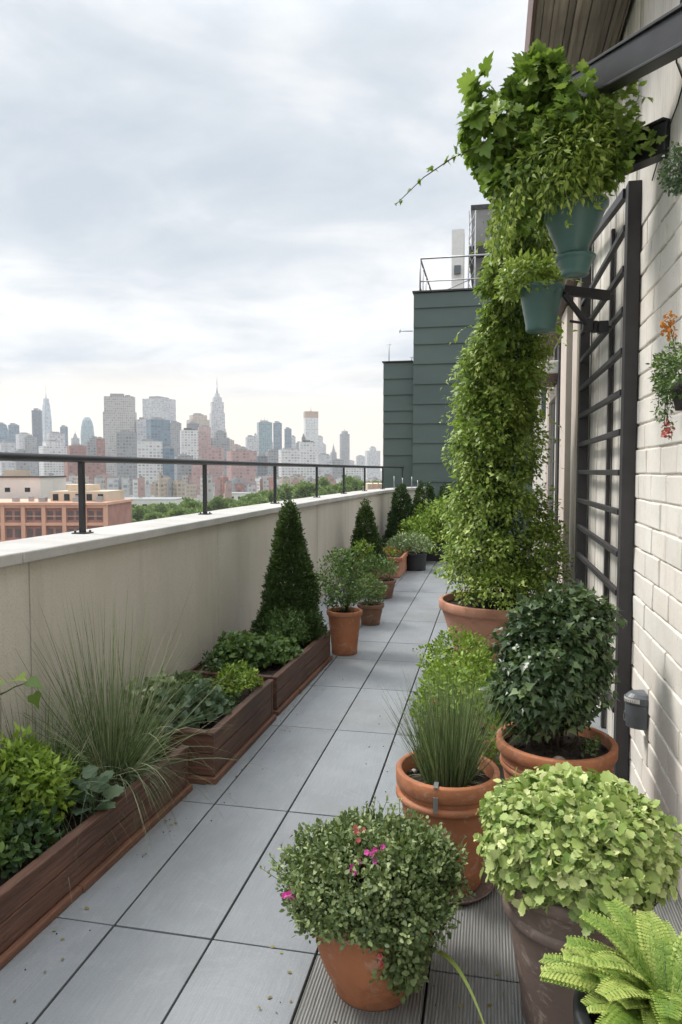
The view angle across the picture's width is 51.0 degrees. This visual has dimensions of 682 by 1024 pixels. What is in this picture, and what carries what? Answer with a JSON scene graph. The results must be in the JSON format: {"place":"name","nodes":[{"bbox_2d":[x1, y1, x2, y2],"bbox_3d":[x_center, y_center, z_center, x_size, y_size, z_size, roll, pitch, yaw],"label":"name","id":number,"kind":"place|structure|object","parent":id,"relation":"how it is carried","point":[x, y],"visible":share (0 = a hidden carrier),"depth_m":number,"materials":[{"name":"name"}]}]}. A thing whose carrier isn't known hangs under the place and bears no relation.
{"place":"outdoors","nodes":[
{"label":"outdoors","id":0,"kind":"place"},
{"bbox_2d":[0,441,15,474],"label":"tower","id":1,"kind":"structure","parent":0,"point":[7,446],"depth_m":1199.57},
{"bbox_2d":[13,449,29,469],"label":"tower","id":2,"kind":"structure","parent":0,"point":[21,465],"depth_m":1050.78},
{"bbox_2d":[23,435,37,475],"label":"tower","id":3,"kind":"structure","parent":0,"point":[30,443],"depth_m":1450.86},
{"bbox_2d":[31,408,42,475],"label":"tower","id":4,"kind":"structure","parent":0,"point":[37,424],"depth_m":1896.32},
{"bbox_2d":[42,397,51,441],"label":"tower","id":5,"kind":"structure","parent":0,"point":[46,419],"depth_m":2592.15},
{"bbox_2d":[38,440,66,475],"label":"tower","id":6,"kind":"structure","parent":0,"point":[51,447],"depth_m":1252.19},
{"bbox_2d":[67,444,86,454],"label":"tower","id":7,"kind":"structure","parent":0,"point":[75,449],"depth_m":1149.82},
{"bbox_2d":[64,462,105,481],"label":"tower","id":8,"kind":"structure","parent":0,"point":[92,470],"depth_m":1004.22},
{"bbox_2d":[80,417,94,445],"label":"tower","id":9,"kind":"structure","parent":0,"point":[87,428],"depth_m":2397.33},
{"bbox_2d":[84,436,97,455],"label":"tower","id":10,"kind":"structure","parent":0,"point":[90,443],"depth_m":1197.35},
{"bbox_2d":[103,394,136,476],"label":"tower","id":11,"kind":"structure","parent":0,"point":[119,413],"depth_m":1294.69,"materials":[{"name":"concrete"}]},
{"bbox_2d":[116,430,136,481],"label":"tower","id":12,"kind":"structure","parent":0,"point":[126,443],"depth_m":999.16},
{"bbox_2d":[137,417,146,440],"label":"tower","id":13,"kind":"structure","parent":0,"point":[141,428],"depth_m":1295.38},
{"bbox_2d":[137,439,162,483],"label":"tower","id":14,"kind":"structure","parent":0,"point":[149,448],"depth_m":949.56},
{"bbox_2d":[146,417,169,447],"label":"tower","id":15,"kind":"structure","parent":0,"point":[157,428],"depth_m":1247.55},
{"bbox_2d":[142,396,175,422],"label":"tower","id":16,"kind":"structure","parent":0,"point":[160,406],"depth_m":1696.95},
{"bbox_2d":[170,421,180,455],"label":"tower","id":17,"kind":"structure","parent":0,"point":[175,427],"depth_m":1496.59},
{"bbox_2d":[180,428,197,459],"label":"tower","id":18,"kind":"structure","parent":0,"point":[188,441],"depth_m":1148.14,"materials":[{"name":"white concrete"}]},
{"bbox_2d":[186,413,209,426],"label":"tower","id":19,"kind":"structure","parent":0,"point":[200,419],"depth_m":1899.60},
{"bbox_2d":[192,459,208,494],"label":"tower","id":20,"kind":"structure","parent":0,"point":[196,471],"depth_m":880.36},
{"bbox_2d":[198,432,207,459],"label":"tower","id":21,"kind":"structure","parent":0,"point":[202,445],"depth_m":1249.38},
{"bbox_2d":[207,446,223,476],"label":"tower","id":22,"kind":"structure","parent":0,"point":[215,452],"depth_m":1049.19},
{"bbox_2d":[210,386,225,437],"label":"tower","id":23,"kind":"structure","parent":0,"point":[217,417],"depth_m":1794.21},
{"bbox_2d":[211,430,229,476],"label":"tower","id":24,"kind":"structure","parent":0,"point":[221,439],"depth_m":1250.70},
{"bbox_2d":[226,449,256,482],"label":"tower","id":25,"kind":"structure","parent":0,"point":[247,474],"depth_m":1001.60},
{"bbox_2d":[130,471,381,501],"bbox_3d":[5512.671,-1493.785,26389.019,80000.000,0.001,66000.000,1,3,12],"label":"ground","id":26,"kind":"structure","parent":0,"point":[197,498],"depth_m":820.87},
{"bbox_2d":[0,470,66,498],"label":"white house","id":27,"kind":"structure","parent":26,"relation":"on","point":[22,484],"depth_m":150.27,"materials":[{"name":"paint"}]},
{"bbox_2d":[0,484,132,541],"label":"apartment block","id":28,"kind":"structure","parent":26,"relation":"on","point":[57,512],"depth_m":130.51,"materials":[{"name":"orange brick"}]},
{"bbox_2d":[125,497,187,505],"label":"hall","id":29,"kind":"structure","parent":26,"relation":"on","point":[143,501],"depth_m":461.17,"materials":[{"name":"white concrete"}]},
{"bbox_2d":[163,446,174,480],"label":"tower","id":30,"kind":"structure","parent":26,"relation":"on","point":[168,452],"depth_m":950.09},
{"bbox_2d":[173,479,184,496],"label":"city block","id":31,"kind":"structure","parent":26,"relation":"on","point":[178,487],"depth_m":686.51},
{"bbox_2d":[174,454,192,480],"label":"tower","id":32,"kind":"structure","parent":26,"relation":"on","point":[180,470],"depth_m":900.45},
{"bbox_2d":[200,473,211,501],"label":"city block","id":33,"kind":"structure","parent":26,"relation":"on","point":[209,486],"depth_m":657.05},
{"bbox_2d":[256,454,267,477],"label":"tower","id":34,"kind":"structure","parent":0,"point":[261,470],"depth_m":950.11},
{"bbox_2d":[0,0,527,470],"label":"sky","id":35,"kind":"structure","parent":0,"point":[197,197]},
{"bbox_2d":[257,416,271,454],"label":"tower","id":36,"kind":"structure","parent":0,"point":[264,431],"depth_m":1895.29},
{"bbox_2d":[265,449,278,475],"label":"tower","id":37,"kind":"structure","parent":0,"point":[272,454],"depth_m":1199.23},
{"bbox_2d":[273,421,281,450],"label":"tower","id":38,"kind":"structure","parent":0,"point":[277,435],"depth_m":1994.57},
{"bbox_2d":[278,448,299,477],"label":"tower","id":39,"kind":"structure","parent":0,"point":[288,455],"depth_m":1100.04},
{"bbox_2d":[299,440,315,479],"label":"tower","id":40,"kind":"structure","parent":0,"point":[307,448],"depth_m":1148.96,"materials":[{"name":"white concrete"}]},
{"bbox_2d":[303,409,317,454],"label":"tower","id":41,"kind":"structure","parent":0,"point":[310,417],"depth_m":2092.97,"materials":[{"name":"white concrete"}]},
{"bbox_2d":[0,544,630,1023],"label":"paving","id":42,"kind":"structure","parent":0,"point":[198,930],"depth_m":2.74,"materials":[{"name":"tile"}]},
{"bbox_2d":[0,743,192,969],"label":"planter box","id":43,"kind":"object","parent":42,"relation":"on","point":[36,895],"visible":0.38,"depth_m":2.66,"materials":[{"name":"brown wood"}]},
{"bbox_2d":[0,771,22,870],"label":"leafy shrub","id":44,"kind":"object","parent":43,"relation":"in","point":[5,820],"visible":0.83,"depth_m":2.43,"materials":[{"name":"green plant"}]},
{"bbox_2d":[0,671,44,709],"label":"climbing stem","id":45,"kind":"object","parent":43,"relation":"in","point":[34,698],"visible":0.76,"depth_m":2.82,"materials":[{"name":"green plant"}]},
{"bbox_2d":[0,801,64,879],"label":"leafy shrub","id":46,"kind":"object","parent":43,"relation":"in","point":[32,821],"visible":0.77,"depth_m":2.50,"materials":[{"name":"green plant"}]},
{"bbox_2d":[0,722,82,834],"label":"leafy shrub","id":47,"kind":"object","parent":43,"relation":"in","point":[43,779],"visible":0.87,"depth_m":2.65,"materials":[{"name":"green plant"}]},
{"bbox_2d":[43,737,96,809],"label":"groundcover plant","id":48,"kind":"object","parent":43,"relation":"in","point":[73,757],"visible":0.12,"depth_m":2.97,"materials":[{"name":"green plant"}]},
{"bbox_2d":[0,683,154,905],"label":"plant","id":49,"kind":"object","parent":43,"relation":"in","point":[52,740],"depth_m":2.94,"materials":[{"name":"green plant"}]},
{"bbox_2d":[64,764,124,814],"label":"broadleaf plant","id":50,"kind":"object","parent":43,"relation":"in","point":[104,778],"visible":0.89,"depth_m":2.86,"materials":[{"name":"green plant"}]},
{"bbox_2d":[0,578,272,897],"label":"ornamental grass","id":51,"kind":"object","parent":43,"relation":"in","point":[125,759],"depth_m":3.12,"materials":[{"name":"green plant"}]},
{"bbox_2d":[105,713,172,761],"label":"groundcover plant","id":52,"kind":"object","parent":43,"relation":"in","point":[161,743],"visible":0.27,"depth_m":3.34,"materials":[{"name":"green plant"}]},
{"bbox_2d":[104,676,275,784],"bbox_3d":[-0.815,1.191,4.055,0.639,0.255,0.979,1,3,12],"label":"planter box","id":53,"kind":"object","parent":42,"relation":"on","point":[255,709],"visible":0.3,"depth_m":3.77,"materials":[{"name":"brown wood"}]},
{"bbox_2d":[120,669,178,724],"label":"leafy shrub","id":54,"kind":"object","parent":53,"relation":"in","point":[172,680],"visible":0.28,"depth_m":3.78,"materials":[{"name":"green plant"}]},
{"bbox_2d":[158,669,214,688],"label":"groundcover plant","id":55,"kind":"object","parent":53,"relation":"in","point":[185,675],"visible":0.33,"depth_m":4.28,"materials":[{"name":"green plant"}]},
{"bbox_2d":[154,678,231,730],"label":"leafy shrub","id":56,"kind":"object","parent":53,"relation":"in","point":[213,698],"visible":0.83,"depth_m":3.72,"materials":[{"name":"green plant"}]},
{"bbox_2d":[210,659,263,697],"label":"bush","id":57,"kind":"object","parent":53,"relation":"in","point":[229,670],"visible":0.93,"depth_m":4.22,"materials":[{"name":"green plant"}]},
{"bbox_2d":[13,622,502,1023],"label":"leaf litter","id":58,"kind":"object","parent":42,"relation":"on","point":[459,1005],"visible":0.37,"depth_m":2.21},
{"bbox_2d":[184,628,332,715],"bbox_3d":[-0.553,1.126,5.266,0.696,0.245,1.419,1,3,12],"label":"planter box","id":59,"kind":"object","parent":42,"relation":"on","point":[293,678],"visible":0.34,"depth_m":4.94,"materials":[{"name":"brown wood"}]},
{"bbox_2d":[198,646,239,671],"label":"groundcover plant","id":60,"kind":"object","parent":59,"relation":"in","point":[212,656],"visible":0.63,"depth_m":4.72,"materials":[{"name":"green plant"}]},
{"bbox_2d":[209,629,274,671],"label":"leafy shrub","id":61,"kind":"object","parent":59,"relation":"in","point":[249,647],"visible":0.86,"depth_m":4.80,"materials":[{"name":"green plant"}]},
{"bbox_2d":[257,631,304,666],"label":"leafy shrub","id":62,"kind":"object","parent":59,"relation":"in","point":[282,648],"visible":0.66,"depth_m":4.96,"materials":[{"name":"green plant"}]},
{"bbox_2d":[260,606,311,645],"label":"feathery plant","id":63,"kind":"object","parent":59,"relation":"on","point":[297,633],"visible":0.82,"depth_m":5.37,"materials":[{"name":"green plant"}]},
{"bbox_2d":[249,499,328,645],"bbox_3d":[-0.417,0.469,5.659,0.646,1.164,0.624,1,3,12],"label":"conical shrub","id":64,"kind":"object","parent":59,"relation":"on","point":[283,584],"visible":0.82,"depth_m":5.55,"materials":[{"name":"green plant"}]},
{"bbox_2d":[314,546,367,655],"bbox_3d":[0.007,0.745,6.078,0.500,0.911,0.501,3,4,38],"label":"potted shrub","id":65,"kind":"object","parent":42,"relation":"on","point":[344,622],"visible":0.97,"depth_m":6.00,"materials":[{"name":"green plant"}]},
{"bbox_2d":[342,498,386,587],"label":"conical shrub","id":66,"kind":"object","parent":42,"relation":"on","point":[367,530],"visible":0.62,"depth_m":9.43,"materials":[{"name":"green plant"}]},
{"bbox_2d":[341,572,387,625],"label":"potted shrub","id":67,"kind":"object","parent":42,"relation":"on","point":[371,613],"visible":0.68,"depth_m":7.16,"materials":[{"name":"green plant"}]},
{"bbox_2d":[347,537,398,598],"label":"potted shrub","id":68,"kind":"object","parent":42,"relation":"on","point":[376,564],"visible":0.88,"depth_m":8.71,"materials":[{"name":"green plant"}]},
{"bbox_2d":[363,546,408,577],"bbox_3d":[0.657,0.714,10.801,0.635,0.429,0.935,1,3,12],"label":"square planter","id":69,"kind":"object","parent":42,"relation":"on","point":[399,557],"visible":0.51,"depth_m":10.55,"materials":[{"name":"ceramic"}]},
{"bbox_2d":[382,483,417,550],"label":"conical shrub","id":70,"kind":"object","parent":42,"relation":"on","point":[395,514],"visible":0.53,"depth_m":12.25,"materials":[{"name":"green plant"}]},
{"bbox_2d":[385,530,435,570],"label":"potted shrub","id":71,"kind":"object","parent":42,"relation":"on","point":[416,559],"visible":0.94,"depth_m":11.07,"materials":[{"name":"green plant"}]},
{"bbox_2d":[388,514,438,554],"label":"shrub","id":72,"kind":"object","parent":42,"relation":"on","point":[414,525],"visible":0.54,"depth_m":11.89,"materials":[{"name":"green plant"}]},
{"bbox_2d":[412,480,442,551],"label":"conical shrub","id":73,"kind":"object","parent":42,"relation":"on","point":[420,493],"visible":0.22,"depth_m":13.06,"materials":[{"name":"green plant"}]},
{"bbox_2d":[413,498,464,560],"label":"potted shrub","id":74,"kind":"object","parent":42,"relation":"on","point":[432,556],"visible":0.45,"depth_m":12.25,"materials":[{"name":"green plant"}]},
{"bbox_2d":[412,623,494,688],"bbox_3d":[0.838,1.034,4.972,0.590,0.463,0.693,2,4,35],"label":"shrub","id":75,"kind":"object","parent":42,"relation":"on","point":[467,639],"visible":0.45,"depth_m":4.95,"materials":[{"name":"green plant"}]},
{"bbox_2d":[408,656,506,764],"bbox_3d":[0.648,1.050,3.730,0.617,0.573,0.669,1,3,12],"label":"shrub","id":76,"kind":"object","parent":42,"relation":"on","point":[481,677],"visible":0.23,"depth_m":3.70,"materials":[{"name":"green plant"}]},
{"bbox_2d":[413,646,506,720],"bbox_3d":[0.748,1.067,4.380,0.610,0.464,0.690,1,3,12],"label":"shrub","id":77,"kind":"object","parent":42,"relation":"on","point":[471,655],"visible":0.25,"depth_m":4.34,"materials":[{"name":"green plant"}]},
{"bbox_2d":[431,216,583,663],"bbox_3d":[1.166,-0.294,5.272,1.213,3.080,2.519,1,3,12],"label":"potted vine","id":78,"kind":"object","parent":42,"relation":"on","point":[501,375],"visible":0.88,"depth_m":5.64,"materials":[{"name":"plant"}]},
{"bbox_2d":[473,576,627,780],"bbox_3d":[0.865,0.826,2.992,0.622,1.105,0.597,1,3,12],"label":"potted shrub","id":79,"kind":"object","parent":42,"relation":"on","point":[553,709],"visible":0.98,"depth_m":2.86,"materials":[{"name":"green plant"}]},
{"bbox_2d":[316,453,331,478],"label":"tower","id":80,"kind":"structure","parent":0,"point":[323,458],"depth_m":1299.52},
{"bbox_2d":[330,459,343,478],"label":"tower","id":81,"kind":"structure","parent":0,"point":[336,472],"depth_m":1250.17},
{"bbox_2d":[340,429,349,464],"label":"tower","id":82,"kind":"structure","parent":0,"point":[344,445],"depth_m":2198.67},
{"bbox_2d":[345,465,363,480],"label":"tower","id":83,"kind":"structure","parent":0,"point":[352,472],"depth_m":1300.14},
{"bbox_2d":[210,546,529,1023],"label":"terrace slab","id":84,"kind":"structure","parent":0,"point":[424,1006],"depth_m":2.23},
{"bbox_2d":[0,487,428,769],"bbox_3d":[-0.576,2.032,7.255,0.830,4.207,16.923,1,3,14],"label":"parapet wall","id":85,"kind":"structure","parent":84,"relation":"on","point":[217,561],"depth_m":4.14,"materials":[{"name":"paint"}]},
{"bbox_2d":[0,452,403,533],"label":"railing","id":86,"kind":"object","parent":85,"relation":"on","point":[81,460],"visible":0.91,"depth_m":4.62,"materials":[{"name":"metal"}]},
{"bbox_2d":[293,860,681,1023],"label":"deck","id":87,"kind":"structure","parent":84,"relation":"on","point":[479,950],"depth_m":2.16,"materials":[{"name":"wood"}]},
{"bbox_2d":[259,794,475,1011],"bbox_3d":[0.109,1.153,2.173,0.612,0.547,0.614,-2,4,-36],"label":"potted shrub","id":88,"kind":"object","parent":87,"relation":"on","point":[370,922],"visible":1,"depth_m":2.02,"materials":[{"name":"green plant"}]},
{"bbox_2d":[439,950,484,1023],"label":"fallen grass blade","id":89,"kind":"object","parent":87,"relation":"on","point":[450,960],"visible":0.96,"depth_m":1.96,"materials":[{"name":"green plant"}]},
{"bbox_2d":[447,861,494,905],"bbox_3d":[0.401,1.385,2.718,0.370,0.019,0.370,1,3,12],"label":"pot saucer","id":90,"kind":"object","parent":87,"relation":"on","point":[483,890],"visible":0.12,"depth_m":2.62,"materials":[{"name":"brown ceramic"}]},
{"bbox_2d":[383,664,524,895],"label":"potted grass","id":91,"kind":"object","parent":90,"relation":"on","point":[447,775],"depth_m":2.60,"materials":[{"name":"plant"}]},
{"bbox_2d":[473,761,681,1023],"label":"potted shrub","id":92,"kind":"object","parent":87,"relation":"on","point":[559,849],"visible":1,"depth_m":1.88,"materials":[{"name":"green plant"}]},
{"bbox_2d":[539,898,681,1023],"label":"potted fern","id":93,"kind":"object","parent":87,"relation":"on","point":[635,977],"visible":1,"depth_m":1.35,"materials":[{"name":"green plant"}]},
{"bbox_2d":[532,278,579,594],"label":"house facade","id":94,"kind":"structure","parent":84,"relation":"on","point":[562,405],"depth_m":6.60,"materials":[{"name":"paint"}]},
{"bbox_2d":[548,400,554,580],"bbox_3d":[2.525,-0.130,8.495,0.018,2.380,0.950,1,3,12],"label":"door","id":95,"kind":"structure","parent":94,"relation":"in","point":[552,452],"depth_m":8.62,"materials":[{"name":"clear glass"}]},
{"bbox_2d":[585,0,681,898],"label":"house wall","id":96,"kind":"structure","parent":84,"relation":"on","point":[655,762],"depth_m":3.15,"materials":[{"name":"brick"}]},
{"bbox_2d":[395,38,667,273],"bbox_3d":[0.858,-1.526,3.034,1.044,0.973,0.729,-2,4,-26],"label":"hanging pot","id":97,"kind":"object","parent":96,"relation":"hanging from","point":[549,154],"visible":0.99,"depth_m":2.98,"materials":[{"name":"teal ceramic"}]},
{"bbox_2d":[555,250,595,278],"bbox_3d":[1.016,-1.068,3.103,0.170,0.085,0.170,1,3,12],"label":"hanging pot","id":98,"kind":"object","parent":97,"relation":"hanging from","point":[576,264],"visible":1,"depth_m":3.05,"materials":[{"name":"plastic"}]},
{"bbox_2d":[524,0,630,91],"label":"roof overhang","id":99,"kind":"object","parent":96,"relation":"attached to","point":[586,30],"depth_m":3.88,"materials":[{"name":"brown wood"}]},
{"bbox_2d":[574,180,641,780],"bbox_3d":[1.582,-0.303,4.374,0.077,3.200,1.830,1,3,12],"label":"wall trellis","id":100,"kind":"object","parent":96,"relation":"attached to","point":[630,195],"depth_m":3.56,"materials":[{"name":"grey metal"}]},
{"bbox_2d":[562,285,611,333],"bbox_3d":[1.284,-1.064,3.771,0.326,0.230,0.095,-1,3,-17],"label":"pot bracket","id":101,"kind":"object","parent":100,"relation":"attached to","point":[590,325],"visible":0.96,"depth_m":3.76,"materials":[{"name":"metal"}]},
{"bbox_2d":[492,248,573,333],"bbox_3d":[0.998,-1.152,3.743,0.423,0.419,0.359,1,3,12],"label":"hanging pot","id":102,"kind":"object","parent":101,"relation":"hanging from","point":[540,297],"visible":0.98,"depth_m":3.67,"materials":[{"name":"teal ceramic"}]},
{"bbox_2d":[569,3,681,103],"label":"pergola rafter","id":103,"kind":"object","parent":96,"relation":"attached to","point":[656,44],"visible":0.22,"depth_m":2.67,"materials":[{"name":"metal"}]},
{"bbox_2d":[623,690,647,730],"bbox_3d":[1.317,0.884,3.214,0.090,0.161,0.113,1,3,12],"label":"wall light","id":104,"kind":"object","parent":96,"relation":"attached to","point":[636,707],"visible":1,"depth_m":3.17,"materials":[{"name":"grey plastic"}]},
{"bbox_2d":[614,117,670,179],"bbox_3d":[1.206,-1.543,3.128,0.070,0.180,0.574,-1,4,-23],"label":"pergola rafter","id":105,"kind":"object","parent":96,"relation":"attached to","point":[661,128],"visible":0.24,"depth_m":2.91,"materials":[{"name":"metal"}]},
{"bbox_2d":[646,310,681,438],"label":"hanging basket","id":106,"kind":"object","parent":96,"relation":"attached to","point":[671,381],"depth_m":2.50,"materials":[{"name":"green plant"}]},
{"bbox_2d":[656,141,681,196],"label":"hanging plant","id":107,"kind":"object","parent":96,"relation":"attached to","point":[674,183],"depth_m":2.57,"materials":[{"name":"green plant"}]},
{"bbox_2d":[365,446,379,478],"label":"tower","id":108,"kind":"structure","parent":0,"point":[372,456],"depth_m":2299.38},
{"bbox_2d":[382,288,532,544],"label":"green clad building","id":109,"kind":"structure","parent":0,"point":[415,410],"depth_m":15.83,"materials":[{"name":"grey metal"}]},
{"bbox_2d":[451,210,475,288],"bbox_3d":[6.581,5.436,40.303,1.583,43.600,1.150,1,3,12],"label":"telecom mast","id":110,"kind":"object","parent":109,"relation":"on","point":[458,241],"visible":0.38,"depth_m":38.80,"materials":[{"name":"metal"}]},
{"bbox_2d":[419,250,554,290],"bbox_3d":[3.796,-5.386,18.172,3.102,0.779,5.322,1,3,12],"label":"roof railing","id":111,"kind":"object","parent":109,"relation":"on","point":[424,272],"visible":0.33,"depth_m":15.81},
{"bbox_2d":[469,204,558,287],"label":"distant rooftop house","id":112,"kind":"structure","parent":0,"point":[482,211],"depth_m":40.21,"materials":[{"name":"grey metal"}]},
{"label":"park hill","id":113,"kind":"structure","parent":0,"visible":0},
{"bbox_2d":[132,504,146,521],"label":"park tree","id":114,"kind":"object","parent":113,"relation":"on","point":[136,512],"visible":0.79,"depth_m":297.71,"materials":[{"name":"green plant"}]},
{"bbox_2d":[292,481,321,498],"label":"park tree","id":115,"kind":"object","parent":113,"relation":"on","point":[305,489],"visible":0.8,"depth_m":267.54,"materials":[{"name":"green plant"}]},
{"bbox_2d":[338,475,360,490],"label":"park tree","id":116,"kind":"object","parent":113,"relation":"on","point":[353,482],"visible":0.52,"depth_m":285.63,"materials":[{"name":"green plant"}]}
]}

